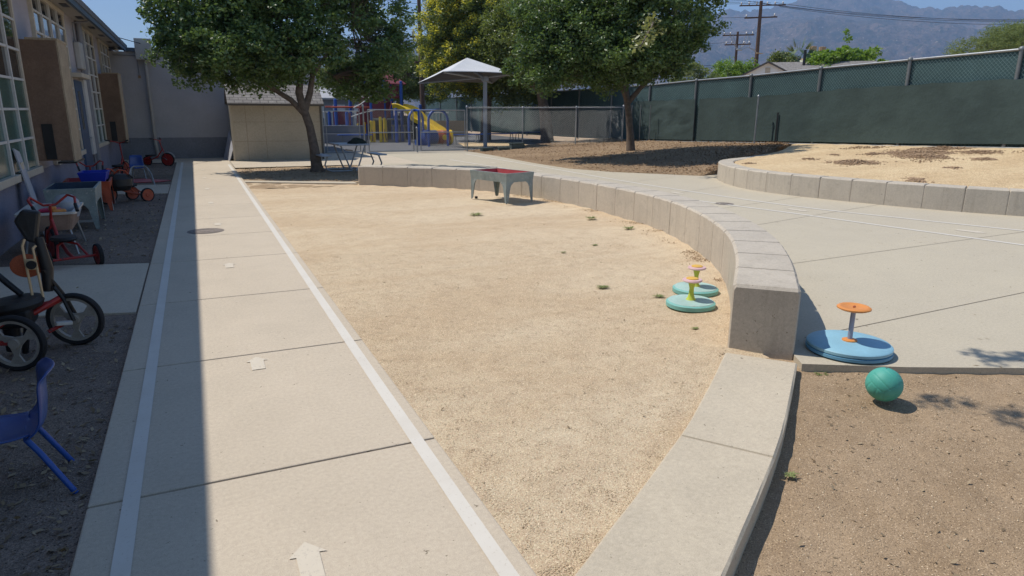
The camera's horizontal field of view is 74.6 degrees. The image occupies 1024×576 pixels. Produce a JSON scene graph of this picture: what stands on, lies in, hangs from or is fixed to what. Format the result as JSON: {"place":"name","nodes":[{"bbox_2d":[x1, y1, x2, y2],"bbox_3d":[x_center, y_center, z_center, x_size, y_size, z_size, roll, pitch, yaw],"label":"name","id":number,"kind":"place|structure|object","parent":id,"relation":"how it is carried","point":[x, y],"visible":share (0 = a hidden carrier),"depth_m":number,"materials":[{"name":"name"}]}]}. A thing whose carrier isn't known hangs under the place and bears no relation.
{"place":"outdoors","nodes":[
{"label":"outdoors","id":0,"kind":"place"},
{"bbox_2d":[0,184,169,316],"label":"side path","id":1,"kind":"structure","parent":0,"point":[113,289],"depth_m":6.58,"materials":[{"name":"concrete"}]},
{"bbox_2d":[0,163,175,575],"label":"dirt strip","id":2,"kind":"object","parent":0,"point":[22,541],"visible":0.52,"depth_m":3.94,"materials":[{"name":"brown soil"}]},
{"bbox_2d":[12,148,44,233],"bbox_3d":[-6.426,-1.250,9.001,0.021,1.220,0.240,-19,7,-20],"label":"leaning board","id":3,"kind":"object","parent":2,"relation":"on","point":[25,176],"visible":0.56,"depth_m":8.93,"materials":[{"name":"grey wood"}]},
{"bbox_2d":[16,162,24,169],"bbox_3d":[-6.532,-1.622,8.928,0.060,0.100,0.140,-6,16,-24],"label":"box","id":4,"kind":"object","parent":3,"relation":"on","point":[22,165],"visible":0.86,"depth_m":8.88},
{"bbox_2d":[0,357,78,493],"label":"child chair","id":5,"kind":"object","parent":2,"relation":"on","point":[26,426],"visible":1,"depth_m":3.00,"materials":[{"name":"blue plastic"}]},
{"bbox_2d":[14,202,86,253],"bbox_3d":[-5.594,-0.720,8.215,0.600,0.519,1.000,-7,17,-26],"label":"water table","id":6,"kind":"object","parent":2,"relation":"on","point":[66,220],"visible":0.59,"depth_m":7.87,"materials":[{"name":"white plastic"}]},
{"bbox_2d":[38,207,60,212],"bbox_3d":[-5.504,-0.880,7.921,0.339,0.110,0.225,-8,17,-30],"label":"toy tray","id":7,"kind":"object","parent":6,"relation":"in","point":[44,210],"visible":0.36,"depth_m":7.88,"materials":[{"name":"pink plastic"}]},
{"bbox_2d":[48,206,66,212],"bbox_3d":[-5.352,-0.919,7.909,0.170,0.085,0.102,-13,20,-40],"label":"toy truck","id":8,"kind":"object","parent":7,"relation":"on","point":[54,209],"visible":0.63,"depth_m":7.88,"materials":[{"name":"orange plastic"}]},
{"bbox_2d":[52,194,80,216],"bbox_3d":[-5.524,-1.018,8.328,0.310,0.290,0.310,-6,16,-24],"label":"ball","id":9,"kind":"object","parent":6,"relation":"on","point":[67,202],"visible":0.48,"depth_m":8.22,"materials":[{"name":"white plastic"}]},
{"bbox_2d":[0,209,104,370],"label":"tricycle","id":10,"kind":"object","parent":2,"relation":"on","point":[20,309],"visible":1,"depth_m":4.66,"materials":[{"name":"rubber"}]},
{"bbox_2d":[26,194,104,266],"bbox_3d":[-5.030,-0.640,7.450,1.065,0.753,0.525,13,20,40],"label":"tricycle","id":11,"kind":"object","parent":2,"relation":"on","point":[54,240],"visible":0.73,"depth_m":7.39,"materials":[{"name":"metal"}]},
{"bbox_2d":[43,181,104,228],"bbox_3d":[-6.391,-1.208,9.870,0.619,0.600,1.049,-7,16,-26],"label":"water table","id":12,"kind":"object","parent":2,"relation":"on","point":[88,194],"visible":0.66,"depth_m":9.54,"materials":[{"name":"grey plastic"}]},
{"bbox_2d":[0,163,171,575],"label":"leaf litter","id":13,"kind":"object","parent":2,"relation":"on","point":[62,469],"visible":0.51,"depth_m":3.71,"materials":[{"name":"brown plant"}]},
{"bbox_2d":[63,177,115,210],"bbox_3d":[-7.276,-1.616,11.595,0.699,0.501,0.949,-7,17,-27],"label":"water table","id":14,"kind":"object","parent":2,"relation":"on","point":[107,191],"visible":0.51,"depth_m":11.37,"materials":[{"name":"orange plastic"}]},
{"bbox_2d":[77,170,109,181],"bbox_3d":[-7.102,-1.908,11.429,0.417,0.150,0.577,-6,16,-24],"label":"storage bin","id":15,"kind":"object","parent":14,"relation":"on","point":[91,175],"visible":0.99,"depth_m":11.22,"materials":[{"name":"blue plastic"}]},
{"bbox_2d":[76,160,103,170],"bbox_3d":[-8.096,-2.093,12.961,0.485,0.713,0.890,-10,18,-34],"label":"tricycle","id":16,"kind":"object","parent":2,"relation":"on","point":[89,166],"visible":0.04,"depth_m":12.99,"materials":[{"name":"metal"}]},
{"bbox_2d":[104,140,129,173],"bbox_3d":[-9.741,-3.203,16.675,0.563,0.945,0.930,-1,15,-5],"label":"tricycle","id":17,"kind":"object","parent":2,"relation":"on","point":[124,165],"visible":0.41,"depth_m":16.68,"materials":[{"name":"metal"}]},
{"bbox_2d":[102,168,154,203],"bbox_3d":[-7.170,-1.880,12.337,0.525,0.633,0.910,9,17,29],"label":"tricycle","id":18,"kind":"object","parent":2,"relation":"on","point":[145,194],"visible":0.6,"depth_m":12.50,"materials":[{"name":"plastic"}]},
{"bbox_2d":[106,174,132,190],"bbox_3d":[-7.143,-1.921,12.204,0.440,0.300,0.400,-6,16,-24],"label":"black bucket","id":19,"kind":"object","parent":18,"relation":"on","point":[121,182],"visible":0.85,"depth_m":12.09,"materials":[{"name":"plastic"}]},
{"bbox_2d":[129,155,146,178],"bbox_3d":[-9.151,-2.941,16.401,0.364,0.578,0.428,-8,17,-29],"label":"child chair","id":20,"kind":"object","parent":2,"relation":"on","point":[135,160],"visible":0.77,"depth_m":16.46,"materials":[{"name":"blue plastic"}]},
{"bbox_2d":[129,166,154,184],"bbox_3d":[-8.361,-2.543,15.183,0.528,0.440,0.484,-6,16,-24],"label":"chair frame","id":21,"kind":"object","parent":2,"relation":"on","point":[152,178],"visible":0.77,"depth_m":15.14,"materials":[{"name":"metal"}]},
{"bbox_2d":[134,179,170,182],"bbox_3d":[-8.681,-2.532,15.837,1.150,0.045,0.750,-6,16,-24],"label":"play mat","id":22,"kind":"object","parent":2,"relation":"on","point":[144,180],"visible":0.65,"depth_m":15.78,"materials":[{"name":"purple rubber"}]},
{"bbox_2d":[143,137,174,165],"bbox_3d":[-10.703,-4.087,20.202,1.120,0.845,0.563,0,15,0],"label":"tricycle","id":23,"kind":"object","parent":2,"relation":"on","point":[167,159],"visible":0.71,"depth_m":20.24,"materials":[{"name":"metal"}]},
{"bbox_2d":[224,130,232,160],"bbox_3d":[-9.498,-4.762,22.434,0.289,0.956,1.053,-6,16,-24],"label":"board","id":24,"kind":"object","parent":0,"point":[228,152],"visible":1,"depth_m":22.50,"materials":[{"name":"white wood"}]},
{"bbox_2d":[118,153,418,167],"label":"paved walkway","id":25,"kind":"structure","parent":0,"point":[335,160],"depth_m":22.14,"materials":[{"name":"concrete"}]},
{"bbox_2d":[224,84,323,160],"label":"shed","id":26,"kind":"structure","parent":25,"relation":"on","point":[268,125],"depth_m":22.31,"materials":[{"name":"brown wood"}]},
{"bbox_2d":[236,166,358,188],"bbox_3d":[-4.942,-3.001,17.860,4.240,0.043,5.680,-6,16,-24],"label":"tree bed","id":27,"kind":"object","parent":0,"point":[264,173],"visible":0.56,"depth_m":17.54,"materials":[{"name":"brown soil"}]},
{"bbox_2d":[135,0,420,171],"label":"oak tree","id":28,"kind":"object","parent":27,"relation":"on","point":[260,44],"visible":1,"depth_m":17.25,"materials":[{"name":"green plant"}]},
{"bbox_2d":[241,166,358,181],"bbox_3d":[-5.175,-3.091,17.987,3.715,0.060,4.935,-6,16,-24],"label":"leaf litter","id":29,"kind":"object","parent":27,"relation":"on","point":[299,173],"visible":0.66,"depth_m":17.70,"materials":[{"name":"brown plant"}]},
{"bbox_2d":[316,142,386,171],"bbox_3d":[-4.559,-3.689,18.897,1.840,0.747,1.000,-8,17,-28],"label":"picnic table","id":30,"kind":"object","parent":27,"relation":"on","point":[350,165],"visible":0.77,"depth_m":18.68,"materials":[{"name":"metal"}]},
{"bbox_2d":[347,137,365,143],"bbox_3d":[-4.299,-4.086,18.616,0.533,0.168,0.325,-3,15,-13],"label":"dark jacket","id":31,"kind":"object","parent":30,"relation":"on","point":[355,140],"visible":1,"depth_m":18.58,"materials":[{"name":"black fabric"}]},
{"bbox_2d":[245,181,357,184],"bbox_3d":[-4.971,-2.448,15.820,2.811,0.106,0.335,1,15,3],"label":"header strip","id":32,"kind":"object","parent":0,"point":[310,182],"visible":0.49,"depth_m":15.68,"materials":[{"name":"concrete"}]},
{"bbox_2d":[70,161,536,575],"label":"sidewalk","id":33,"kind":"structure","parent":0,"point":[285,453],"depth_m":3.46,"materials":[{"name":"concrete"}]},
{"bbox_2d":[187,228,223,233],"bbox_3d":[-4.272,-0.792,9.375,0.480,0.016,0.480,-6,16,-24],"label":"manhole cover","id":34,"kind":"object","parent":33,"relation":"on","point":[206,231],"visible":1,"depth_m":9.34,"materials":[{"name":"metal"}]},
{"bbox_2d":[223,263,233,267],"bbox_3d":[-3.081,-0.249,7.324,0.142,0.001,0.250,-6,16,-24],"label":"painted arrow","id":35,"kind":"object","parent":33,"relation":"on","point":[228,265],"visible":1,"depth_m":7.31,"materials":[{"name":"white paint"}]},
{"bbox_2d":[247,357,267,369],"bbox_3d":[-1.708,0.502,4.511,0.142,0.001,0.250,-6,16,-24],"label":"painted arrow","id":36,"kind":"object","parent":33,"relation":"on","point":[257,362],"visible":1,"depth_m":4.50,"materials":[{"name":"white paint"}]},
{"bbox_2d":[289,542,324,575],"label":"painted arrow","id":37,"kind":"object","parent":33,"relation":"on","point":[306,555],"visible":1,"depth_m":2.54,"materials":[{"name":"white paint"}]},
{"bbox_2d":[319,81,358,124],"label":"building","id":38,"kind":"structure","parent":0,"point":[327,99],"depth_m":60.94,"materials":[{"name":"grey paint"}]},
{"bbox_2d":[322,105,357,117],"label":"window","id":39,"kind":"structure","parent":38,"relation":"in","point":[341,109],"depth_m":61.17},
{"bbox_2d":[325,151,445,153],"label":"playground walk","id":40,"kind":"structure","parent":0,"point":[393,152],"depth_m":27.92,"materials":[{"name":"concrete"}]},
{"bbox_2d":[421,130,452,144],"bbox_3d":[-3.737,-7.516,33.490,1.510,0.740,0.740,-6,16,-24],"label":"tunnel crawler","id":41,"kind":"object","parent":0,"point":[440,138],"visible":0.63,"depth_m":33.25,"materials":[{"name":"blue plastic"}]},
{"bbox_2d":[325,133,561,152],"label":"playground asphalt","id":42,"kind":"structure","parent":0,"point":[401,146],"depth_m":32.66,"materials":[{"name":"grey asphalt"}]},
{"bbox_2d":[323,125,365,142],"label":"wall","id":43,"kind":"structure","parent":42,"relation":"on","point":[335,128],"depth_m":34.62,"materials":[{"name":"grey paint"}]},
{"bbox_2d":[337,134,372,142],"bbox_3d":[-7.814,-7.417,33.505,1.700,0.474,0.403,-6,16,-24],"label":"picnic bench","id":44,"kind":"object","parent":42,"relation":"on","point":[342,135],"visible":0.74,"depth_m":33.26,"materials":[{"name":"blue metal"}]},
{"bbox_2d":[317,49,453,115],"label":"dark tree","id":45,"kind":"object","parent":42,"relation":"on","point":[411,88],"visible":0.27,"depth_m":48.80,"materials":[{"name":"green plant"}]},
{"bbox_2d":[325,74,446,142],"bbox_3d":[-6.441,-9.697,35.697,5.943,3.775,5.439,-6,16,-24],"label":"play structure","id":46,"kind":"object","parent":42,"relation":"on","point":[401,127],"visible":0.59,"depth_m":36.05,"materials":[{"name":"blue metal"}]},
{"bbox_2d":[323,111,448,124],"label":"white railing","id":47,"kind":"object","parent":42,"relation":"on","point":[398,114],"visible":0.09,"depth_m":44.61,"materials":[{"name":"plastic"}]},
{"bbox_2d":[415,138,426,144],"bbox_3d":[-4.465,-7.184,32.974,0.500,0.330,0.450,-6,16,-24],"label":"play step","id":48,"kind":"object","parent":42,"relation":"on","point":[423,142],"visible":0.6,"depth_m":32.86,"materials":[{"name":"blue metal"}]},
{"bbox_2d":[397,109,448,146],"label":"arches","id":49,"kind":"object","parent":42,"relation":"on","point":[428,120],"visible":0.72,"depth_m":32.39,"materials":[{"name":"blue metal"}]},
{"bbox_2d":[418,58,509,147],"bbox_3d":[-1.949,-8.392,30.748,4.005,4.036,4.305,-6,16,-24],"label":"shade canopy","id":50,"kind":"object","parent":42,"relation":"on","point":[468,70],"visible":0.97,"depth_m":29.75,"materials":[{"name":"grey fabric"}]},
{"bbox_2d":[411,0,556,140],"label":"flowering tree","id":51,"kind":"object","parent":42,"relation":"on","point":[446,42],"visible":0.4,"depth_m":35.87,"materials":[{"name":"green plant"}]},
{"bbox_2d":[321,104,650,153],"bbox_3d":[-0.508,-6.642,28.058,14.368,2.080,1.192,-6,16,-24],"label":"chain link fence","id":52,"kind":"object","parent":42,"relation":"on","point":[556,107],"visible":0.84,"depth_m":29.12,"materials":[{"name":"metal"}]},
{"bbox_2d":[324,110,360,152],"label":"chain link gate","id":53,"kind":"structure","parent":52,"relation":"attached to","point":[330,111],"depth_m":25.88,"materials":[{"name":"metal"}]},
{"bbox_2d":[367,109,414,151],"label":"chain link gate","id":54,"kind":"structure","parent":52,"relation":"attached to","point":[412,127],"depth_m":26.71,"materials":[{"name":"metal"}]},
{"bbox_2d":[419,109,465,150],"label":"chain link gate","id":55,"kind":"structure","parent":52,"relation":"attached to","point":[433,132],"depth_m":27.61,"materials":[{"name":"metal"}]},
{"bbox_2d":[424,121,465,135],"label":"brick wall","id":56,"kind":"structure","parent":0,"point":[456,127],"depth_m":44.40,"materials":[{"name":"grey brick"}]},
{"bbox_2d":[459,141,525,147],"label":"playground sand","id":57,"kind":"structure","parent":0,"point":[490,144],"depth_m":33.94,"materials":[{"name":"beige sand"}]},
{"bbox_2d":[453,134,481,143],"bbox_3d":[-2.395,-7.795,35.084,1.900,0.474,0.403,-9,18,-32],"label":"picnic bench","id":58,"kind":"object","parent":57,"relation":"on","point":[463,134],"visible":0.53,"depth_m":34.87,"materials":[{"name":"grey metal"}]},
{"bbox_2d":[481,133,517,141],"bbox_3d":[-0.685,-8.238,36.810,2.200,0.474,0.403,-9,18,-32],"label":"picnic bench","id":59,"kind":"object","parent":57,"relation":"on","point":[502,133],"visible":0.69,"depth_m":36.74,"materials":[{"name":"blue metal"}]},
{"bbox_2d":[248,183,769,575],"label":"sand court","id":60,"kind":"object","parent":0,"point":[333,224],"visible":0.81,"depth_m":5.38,"materials":[{"name":"sand"}]},
{"bbox_2d":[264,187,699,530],"bbox_3d":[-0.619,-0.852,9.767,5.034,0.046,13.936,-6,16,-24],"label":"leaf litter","id":61,"kind":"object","parent":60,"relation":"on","point":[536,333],"visible":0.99,"depth_m":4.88,"materials":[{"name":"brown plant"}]},
{"bbox_2d":[470,168,533,203],"bbox_3d":[-0.201,-1.968,12.901,0.699,0.560,1.079,-12,19,-40],"label":"sand table","id":62,"kind":"object","parent":60,"relation":"on","point":[506,178],"visible":1,"depth_m":12.64,"materials":[{"name":"grey plastic"}]},
{"bbox_2d":[503,195,725,355],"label":"leaf litter","id":63,"kind":"object","parent":60,"relation":"on","point":[634,222],"visible":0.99,"depth_m":8.98,"materials":[{"name":"brown plant"}]},
{"bbox_2d":[666,276,715,312],"bbox_3d":[1.594,0.036,5.971,0.430,0.270,0.430,-10,18,-35],"label":"spinner seat","id":64,"kind":"object","parent":60,"relation":"on","point":[690,302],"visible":1,"depth_m":5.90,"materials":[{"name":"plastic"}]},
{"bbox_2d":[672,264,718,296],"bbox_3d":[1.766,-0.087,6.442,0.430,0.270,0.430,-1,15,-4],"label":"spinner seat","id":65,"kind":"object","parent":60,"relation":"on","point":[704,289],"visible":0.87,"depth_m":6.38,"materials":[{"name":"plastic"}]},
{"bbox_2d":[230,114,792,168],"bbox_3d":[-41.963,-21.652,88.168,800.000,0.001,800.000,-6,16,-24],"label":"ground","id":66,"kind":"structure","parent":0,"point":[538,136],"depth_m":46.35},
{"bbox_2d":[0,0,316,255],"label":"classroom building","id":67,"kind":"structure","parent":66,"relation":"on","point":[77,86],"depth_m":14.36,"materials":[{"name":"paint"}]},
{"bbox_2d":[0,0,43,190],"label":"window","id":68,"kind":"structure","parent":67,"relation":"in","point":[16,125],"depth_m":9.19,"materials":[{"name":"white glass"}]},
{"bbox_2d":[26,0,86,164],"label":"window","id":69,"kind":"structure","parent":67,"relation":"in","point":[46,19],"depth_m":12.21,"materials":[{"name":"white glass"}]},
{"bbox_2d":[73,80,94,169],"bbox_3d":[-9.387,-3.414,14.826,0.123,2.220,1.080,-6,16,-24],"label":"door","id":70,"kind":"structure","parent":67,"relation":"in","point":[78,88],"depth_m":14.66,"materials":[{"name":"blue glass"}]},
{"bbox_2d":[82,26,109,147],"bbox_3d":[-10.575,-5.039,16.999,0.105,2.830,2.600,-6,16,-24],"label":"window","id":71,"kind":"structure","parent":67,"relation":"in","point":[87,36],"depth_m":17.29,"materials":[{"name":"white glass"}]},
{"bbox_2d":[96,38,110,72],"bbox_3d":[-12.179,-5.934,20.354,0.105,2.830,2.650,-6,16,-24],"label":"window","id":72,"kind":"structure","parent":67,"relation":"in","point":[103,52],"depth_m":19.77,"materials":[{"name":"grey glass"}]},
{"bbox_2d":[410,0,428,113],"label":"utility pole","id":73,"kind":"object","parent":66,"relation":"on","point":[422,97],"visible":0.38,"depth_m":44.59,"materials":[{"name":"wood"}]},
{"bbox_2d":[460,0,589,142],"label":"dark tree","id":74,"kind":"object","parent":66,"relation":"on","point":[506,26],"visible":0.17,"depth_m":34.12,"materials":[{"name":"green plant"}]},
{"bbox_2d":[575,353,796,575],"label":"curb","id":75,"kind":"structure","parent":66,"relation":"on","point":[694,508],"depth_m":3.06,"materials":[{"name":"concrete"}]},
{"bbox_2d":[669,61,720,81],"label":"green tree","id":76,"kind":"object","parent":66,"relation":"on","point":[702,72],"visible":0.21,"depth_m":66.27,"materials":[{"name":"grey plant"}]},
{"bbox_2d":[707,56,758,77],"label":"green tree","id":77,"kind":"object","parent":66,"relation":"on","point":[738,68],"visible":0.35,"depth_m":69.36,"materials":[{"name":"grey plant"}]},
{"bbox_2d":[723,32,753,62],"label":"utility pole","id":78,"kind":"object","parent":66,"relation":"on","point":[737,44],"visible":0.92,"depth_m":80.14,"materials":[{"name":"brown wood"}]},
{"bbox_2d":[736,1,785,65],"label":"utility pole","id":79,"kind":"object","parent":66,"relation":"on","point":[759,17],"visible":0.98,"depth_m":73.48,"materials":[{"name":"wood"}]},
{"bbox_2d":[388,0,758,18],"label":"power line","id":80,"kind":"object","parent":79,"relation":"attached to","point":[689,18],"visible":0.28,"depth_m":72.81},
{"bbox_2d":[749,1,1023,24],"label":"power line","id":81,"kind":"object","parent":79,"relation":"attached to","point":[991,20],"visible":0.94,"depth_m":72.54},
{"bbox_2d":[766,48,798,61],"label":"green tree","id":82,"kind":"object","parent":66,"relation":"on","point":[778,56],"visible":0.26,"depth_m":62.97,"materials":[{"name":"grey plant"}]},
{"bbox_2d":[785,38,816,61],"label":"palm tree","id":83,"kind":"object","parent":66,"relation":"on","point":[794,51],"visible":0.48,"depth_m":63.97,"materials":[{"name":"green plant"}]},
{"bbox_2d":[740,50,876,77],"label":"house","id":84,"kind":"structure","parent":66,"relation":"on","point":[768,67],"depth_m":57.78,"materials":[{"name":"white"}]},
{"bbox_2d":[801,46,825,59],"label":"red roof house","id":85,"kind":"structure","parent":66,"relation":"on","point":[821,48],"depth_m":73.85,"materials":[{"name":"beige wood"}]},
{"bbox_2d":[805,28,888,66],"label":"green tree","id":86,"kind":"object","parent":66,"relation":"on","point":[843,53],"visible":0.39,"depth_m":58.84,"materials":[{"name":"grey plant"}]},
{"bbox_2d":[943,18,1023,57],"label":"feathery tree","id":87,"kind":"object","parent":66,"relation":"on","point":[1012,37],"visible":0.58,"depth_m":44.85,"materials":[{"name":"green plant"}]},
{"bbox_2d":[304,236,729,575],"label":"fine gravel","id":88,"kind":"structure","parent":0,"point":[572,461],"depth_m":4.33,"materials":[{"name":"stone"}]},
{"bbox_2d":[82,0,1023,50],"label":"sky","id":89,"kind":"structure","parent":0,"point":[120,16],"materials":[{"name":"blue"}]},
{"bbox_2d":[464,138,791,175],"bbox_3d":[4.055,-5.332,25.811,9.340,0.755,15.630,-6,16,-24],"label":"mulch mound","id":90,"kind":"object","parent":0,"point":[539,154],"visible":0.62,"depth_m":22.95,"materials":[{"name":"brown wood"}]},
{"bbox_2d":[480,147,492,150],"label":"stone block","id":91,"kind":"structure","parent":90,"relation":"on","point":[486,148],"depth_m":27.86,"materials":[{"name":"grey stone"}]},
{"bbox_2d":[509,143,524,148],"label":"stone block","id":92,"kind":"structure","parent":90,"relation":"on","point":[516,145],"depth_m":28.48,"materials":[{"name":"grey stone"}]},
{"bbox_2d":[499,0,731,150],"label":"oak tree","id":93,"kind":"object","parent":90,"relation":"on","point":[595,45],"visible":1,"depth_m":20.37,"materials":[{"name":"green plant"}]},
{"bbox_2d":[425,46,1023,147],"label":"privacy fence","id":94,"kind":"object","parent":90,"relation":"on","point":[975,99],"visible":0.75,"depth_m":22.25,"materials":[{"name":"fabric"}]},
{"bbox_2d":[273,151,1023,374],"bbox_3d":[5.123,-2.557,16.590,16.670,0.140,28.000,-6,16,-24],"label":"plaza","id":95,"kind":"structure","parent":0,"point":[943,341],"depth_m":7.39,"materials":[{"name":"concrete"}]},
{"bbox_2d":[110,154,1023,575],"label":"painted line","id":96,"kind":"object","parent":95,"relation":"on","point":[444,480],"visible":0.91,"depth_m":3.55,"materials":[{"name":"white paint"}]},
{"bbox_2d":[358,165,800,359],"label":"seat wall","id":97,"kind":"structure","parent":95,"relation":"on","point":[750,261],"depth_m":7.80,"materials":[{"name":"concrete"}]},
{"bbox_2d":[714,202,733,204],"bbox_3d":[3.963,-1.573,12.558,0.360,0.016,0.360,-6,16,-24],"label":"manhole cover","id":98,"kind":"object","parent":95,"relation":"on","point":[722,203],"visible":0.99,"depth_m":12.54,"materials":[{"name":"metal"}]},
{"bbox_2d":[805,302,893,363],"bbox_3d":[2.414,0.290,4.784,0.570,0.335,0.570,-13,20,-40],"label":"spinner seat","id":99,"kind":"object","parent":95,"relation":"on","point":[850,346],"visible":1,"depth_m":4.71,"materials":[{"name":"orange plastic"}]},
{"bbox_2d":[717,154,1023,215],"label":"planter wall","id":100,"kind":"structure","parent":95,"relation":"on","point":[984,200],"depth_m":12.55,"materials":[{"name":"concrete"}]},
{"bbox_2d":[735,143,1023,188],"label":"planter bed","id":101,"kind":"object","parent":95,"relation":"on","point":[1005,169],"visible":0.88,"depth_m":14.89,"materials":[{"name":"beige sand"}]},
{"bbox_2d":[317,0,1023,107],"bbox_3d":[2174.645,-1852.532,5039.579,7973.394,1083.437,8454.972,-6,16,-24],"label":"mountains","id":102,"kind":"structure","parent":0,"point":[897,38],"depth_m":3773.70,"materials":[{"name":"blue"}]},
{"bbox_2d":[734,358,1023,575],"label":"dirt yard","id":103,"kind":"structure","parent":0,"point":[785,500],"depth_m":3.30,"materials":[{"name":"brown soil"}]},
{"bbox_2d":[784,471,798,477],"bbox_3d":[1.382,0.925,3.333,0.090,0.012,0.069,-6,16,-24],"label":"weed","id":104,"kind":"object","parent":103,"relation":"on","point":[791,474],"visible":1,"depth_m":3.34,"materials":[{"name":"green plant"}]},
{"bbox_2d":[865,367,903,401],"bbox_3d":[2.280,0.590,4.116,0.208,0.209,0.208,-6,16,-24],"label":"play ball","id":105,"kind":"object","parent":103,"relation":"on","point":[884,384],"visible":1,"depth_m":4.05,"materials":[{"name":"green rubber"}]},
{"bbox_2d":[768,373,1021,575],"bbox_3d":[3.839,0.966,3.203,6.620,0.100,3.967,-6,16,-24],"label":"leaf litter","id":106,"kind":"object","parent":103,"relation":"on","point":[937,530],"visible":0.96,"depth_m":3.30,"materials":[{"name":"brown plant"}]},
{"bbox_2d":[742,146,1023,182],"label":"loose soil","id":107,"kind":"structure","parent":0,"point":[925,153],"depth_m":16.50,"materials":[{"name":"brown soil"}]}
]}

